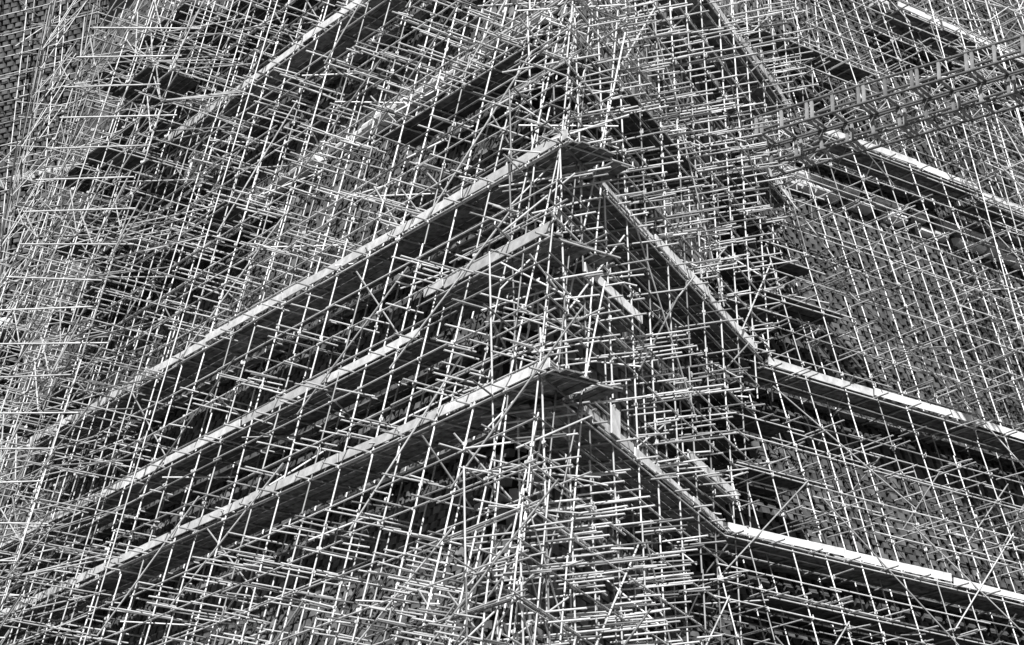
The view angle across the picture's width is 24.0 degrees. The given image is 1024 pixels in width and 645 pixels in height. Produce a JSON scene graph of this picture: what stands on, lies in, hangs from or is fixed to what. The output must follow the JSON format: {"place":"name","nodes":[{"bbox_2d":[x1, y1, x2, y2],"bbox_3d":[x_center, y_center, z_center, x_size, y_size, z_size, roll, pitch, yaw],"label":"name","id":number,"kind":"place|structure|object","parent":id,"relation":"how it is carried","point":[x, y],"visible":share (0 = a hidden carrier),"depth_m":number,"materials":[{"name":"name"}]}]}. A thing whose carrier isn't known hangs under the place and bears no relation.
{"place":"outdoors","nodes":[
{"label":"outdoors","id":0,"kind":"place"},
{"label":"ground","id":1,"kind":"structure","parent":0,"visible":0},
{"bbox_2d":[0,0,93,473],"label":"scaffold tower","id":2,"kind":"structure","parent":1,"relation":"on","point":[42,63],"depth_m":84.99,"materials":[{"name":"metal"}]},
{"bbox_2d":[0,0,1023,644],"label":"stone building","id":3,"kind":"structure","parent":1,"relation":"on","point":[906,552],"depth_m":66.21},
{"bbox_2d":[0,316,30,349],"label":"walkway","id":4,"kind":"structure","parent":3,"relation":"attached to","point":[20,333],"depth_m":89.62,"materials":[{"name":"grey wood"}]},
{"bbox_2d":[0,0,108,451],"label":"scaffold","id":5,"kind":"object","parent":3,"relation":"attached to","point":[21,114],"visible":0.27,"depth_m":92.61,"materials":[{"name":"metal"}]},
{"bbox_2d":[27,197,280,335],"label":"walkway","id":6,"kind":"structure","parent":3,"relation":"attached to","point":[218,216],"depth_m":71.06,"materials":[{"name":"grey wood"}]},
{"bbox_2d":[0,0,650,644],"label":"scaffold","id":7,"kind":"object","parent":3,"relation":"attached to","point":[318,550],"visible":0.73,"depth_m":59.09,"materials":[{"name":"metal"}]},
{"bbox_2d":[0,381,118,440],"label":"walkway","id":8,"kind":"structure","parent":7,"relation":"on","point":[60,393],"depth_m":72.65,"materials":[{"name":"grey wood"}]},
{"bbox_2d":[44,172,209,262],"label":"walkway","id":9,"kind":"structure","parent":7,"relation":"attached to","point":[170,188],"depth_m":75.08,"materials":[{"name":"grey wood"}]},
{"bbox_2d":[46,96,218,194],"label":"walkway","id":10,"kind":"structure","parent":7,"relation":"attached to","point":[85,186],"depth_m":78.14,"materials":[{"name":"grey wood"}]},
{"bbox_2d":[84,143,185,187],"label":"landing","id":11,"kind":"object","parent":7,"relation":"attached to","point":[133,162],"visible":0.73,"depth_m":70.62,"materials":[{"name":"grey wood"}]},
{"bbox_2d":[0,0,282,644],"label":"scaffold tower","id":12,"kind":"structure","parent":7,"relation":"attached to","point":[73,339],"depth_m":66.01,"materials":[{"name":"metal"}]},
{"bbox_2d":[76,0,217,92],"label":"walkway","id":13,"kind":"structure","parent":7,"relation":"on","point":[178,16],"depth_m":80.66,"materials":[{"name":"grey wood"}]},
{"bbox_2d":[111,66,210,123],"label":"landing","id":14,"kind":"object","parent":7,"relation":"attached to","point":[181,84],"visible":0.82,"depth_m":70.66,"materials":[{"name":"grey wood"}]},
{"bbox_2d":[114,0,311,90],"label":"walkway","id":15,"kind":"structure","parent":7,"relation":"on","point":[260,14],"depth_m":75.67,"materials":[{"name":"grey wood"}]},
{"bbox_2d":[0,328,483,582],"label":"walkway","id":16,"kind":"structure","parent":7,"relation":"attached to","point":[380,361],"depth_m":59.57,"materials":[{"name":"grey wood"}]},
{"bbox_2d":[160,0,451,157],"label":"walkway","id":17,"kind":"structure","parent":7,"relation":"on","point":[300,59],"depth_m":68.27,"materials":[{"name":"grey wood"}]},
{"bbox_2d":[0,358,622,644],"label":"walkway","id":18,"kind":"structure","parent":7,"relation":"attached to","point":[353,474],"depth_m":55.28,"materials":[{"name":"grey wood"}]},
{"bbox_2d":[19,129,634,457],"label":"walkway","id":19,"kind":"structure","parent":7,"relation":"attached to","point":[379,263],"depth_m":59.29,"materials":[{"name":"grey wood"}]},
{"bbox_2d":[372,39,565,153],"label":"walkway","id":20,"kind":"structure","parent":7,"relation":"attached to","point":[445,107],"depth_m":58.14,"materials":[{"name":"grey wood"}]},
{"bbox_2d":[416,222,620,315],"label":"walkway","id":21,"kind":"structure","parent":7,"relation":"attached to","point":[478,282],"depth_m":51.96,"materials":[{"name":"grey wood"}]},
{"bbox_2d":[399,0,653,644],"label":"corner scaffold","id":22,"kind":"object","parent":7,"relation":"attached to","point":[527,489],"visible":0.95,"depth_m":49.49,"materials":[{"name":"metal"}]},
{"bbox_2d":[450,0,824,644],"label":"scaffold","id":23,"kind":"object","parent":3,"relation":"attached to","point":[596,615],"visible":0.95,"depth_m":55.82,"materials":[{"name":"metal"}]},
{"bbox_2d":[502,262,646,337],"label":"walkway","id":24,"kind":"structure","parent":23,"relation":"attached to","point":[619,325],"depth_m":53.02,"materials":[{"name":"grey wood"}]},
{"bbox_2d":[481,395,727,538],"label":"walkway","id":25,"kind":"structure","parent":23,"relation":"attached to","point":[601,446],"depth_m":52.96,"materials":[{"name":"grey wood"}]},
{"bbox_2d":[610,405,620,439],"bbox_3d":[2.211,2.129,51.319,0.035,0.620,0.500,-9,-23,22],"label":"board","id":26,"kind":"object","parent":25,"relation":"on","point":[615,423],"visible":1,"depth_m":51.27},
{"bbox_2d":[528,56,727,199],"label":"walkway","id":27,"kind":"structure","parent":23,"relation":"attached to","point":[631,122],"depth_m":58.84,"materials":[{"name":"grey wood"}]},
{"bbox_2d":[513,178,774,362],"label":"walkway","id":28,"kind":"structure","parent":23,"relation":"attached to","point":[616,227],"depth_m":58.09,"materials":[{"name":"grey wood"}]},
{"bbox_2d":[637,0,791,121],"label":"walkway","id":29,"kind":"structure","parent":23,"relation":"attached to","point":[756,96],"depth_m":67.59,"materials":[{"name":"grey wood"}]},
{"bbox_2d":[735,70,1023,180],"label":"ladder beam","id":30,"kind":"structure","parent":23,"relation":"attached to","point":[957,108],"depth_m":64.75,"materials":[{"name":"metal"}]},
{"bbox_2d":[745,34,1023,148],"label":"ladder beam","id":31,"kind":"structure","parent":23,"relation":"attached to","point":[884,92],"depth_m":64.27,"materials":[{"name":"metal"}]},
{"bbox_2d":[640,449,742,509],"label":"walkway","id":32,"kind":"structure","parent":3,"relation":"attached to","point":[706,489],"depth_m":57.70,"materials":[{"name":"grey wood"}]},
{"bbox_2d":[653,431,776,465],"bbox_3d":[5.061,3.294,60.413,2.518,0.188,3.198,-10,-24,24],"label":"landing","id":33,"kind":"object","parent":3,"relation":"attached to","point":[721,444],"visible":0.45,"depth_m":60.21,"materials":[{"name":"grey wood"}]},
{"bbox_2d":[662,386,779,430],"bbox_3d":[5.417,2.323,61.759,2.406,0.182,3.600,-9,-23,22],"label":"landing","id":34,"kind":"object","parent":3,"relation":"attached to","point":[717,398],"visible":0.45,"depth_m":61.14,"materials":[{"name":"grey wood"}]},
{"bbox_2d":[679,406,803,442],"bbox_3d":[5.846,2.648,61.749,3.000,0.176,2.349,16,-26,-34],"label":"landing","id":35,"kind":"object","parent":3,"relation":"attached to","point":[769,428],"visible":0.56,"depth_m":61.76,"materials":[{"name":"grey wood"}]},
{"bbox_2d":[692,281,790,327],"bbox_3d":[5.606,-0.365,64.198,3.600,0.170,2.464,16,-26,-34],"label":"landing","id":36,"kind":"object","parent":3,"relation":"attached to","point":[760,313],"visible":0.33,"depth_m":64.39,"materials":[{"name":"grey wood"}]},
{"bbox_2d":[694,260,797,303],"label":"landing","id":37,"kind":"object","parent":3,"relation":"attached to","point":[728,277],"visible":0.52,"depth_m":65.25,"materials":[{"name":"grey wood"}]},
{"bbox_2d":[708,205,792,243],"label":"landing","id":38,"kind":"object","parent":3,"relation":"attached to","point":[754,229],"visible":0.56,"depth_m":67.26,"materials":[{"name":"grey wood"}]},
{"bbox_2d":[703,158,804,211],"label":"walkway","id":39,"kind":"structure","parent":3,"relation":"attached to","point":[774,196],"depth_m":68.03,"materials":[{"name":"grey wood"}]},
{"bbox_2d":[707,458,834,498],"bbox_3d":[6.442,3.964,60.997,3.300,0.186,2.497,16,-26,-34],"label":"landing","id":40,"kind":"object","parent":3,"relation":"attached to","point":[783,483],"visible":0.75,"depth_m":61.12,"materials":[{"name":"grey wood"}]},
{"bbox_2d":[716,244,825,286],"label":"landing","id":41,"kind":"object","parent":3,"relation":"attached to","point":[794,269],"visible":0.57,"depth_m":66.68,"materials":[{"name":"grey wood"}]},
{"bbox_2d":[723,10,878,89],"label":"landing","id":42,"kind":"object","parent":3,"relation":"attached to","point":[843,71],"visible":0.5,"depth_m":74.82,"materials":[{"name":"grey wood"}]},
{"bbox_2d":[643,0,1023,644],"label":"scaffold","id":43,"kind":"object","parent":3,"relation":"attached to","point":[861,439],"visible":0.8,"depth_m":67.46,"materials":[{"name":"metal"}]},
{"bbox_2d":[740,284,855,331],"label":"landing","id":44,"kind":"object","parent":43,"relation":"attached to","point":[809,315],"visible":0.67,"depth_m":66.20,"materials":[{"name":"grey wood"}]},
{"bbox_2d":[684,522,1023,627],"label":"walkway","id":45,"kind":"structure","parent":43,"relation":"attached to","point":[918,587],"depth_m":61.16,"materials":[{"name":"grey wood"}]},
{"bbox_2d":[724,591,1003,644],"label":"walkway","id":46,"kind":"structure","parent":43,"relation":"attached to","point":[834,614],"depth_m":59.76,"materials":[{"name":"grey wood"}]},
{"bbox_2d":[726,357,1023,468],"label":"walkway","id":47,"kind":"structure","parent":43,"relation":"attached to","point":[830,387],"depth_m":66.01,"materials":[{"name":"grey wood"}]},
{"bbox_2d":[789,130,989,209],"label":"walkway","id":48,"kind":"structure","parent":43,"relation":"attached to","point":[907,176],"depth_m":74.03,"materials":[{"name":"grey wood"}]},
{"bbox_2d":[863,1,1023,96],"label":"walkway","id":49,"kind":"structure","parent":43,"relation":"attached to","point":[900,29],"depth_m":80.85,"materials":[{"name":"grey wood"}]},
{"bbox_2d":[942,192,1023,248],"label":"walkway","id":50,"kind":"structure","parent":43,"relation":"attached to","point":[993,217],"depth_m":76.30,"materials":[{"name":"grey wood"}]},
{"bbox_2d":[925,0,1023,342],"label":"scaffold tower","id":51,"kind":"structure","parent":1,"relation":"on","point":[1000,50],"depth_m":73.11,"materials":[{"name":"metal"}]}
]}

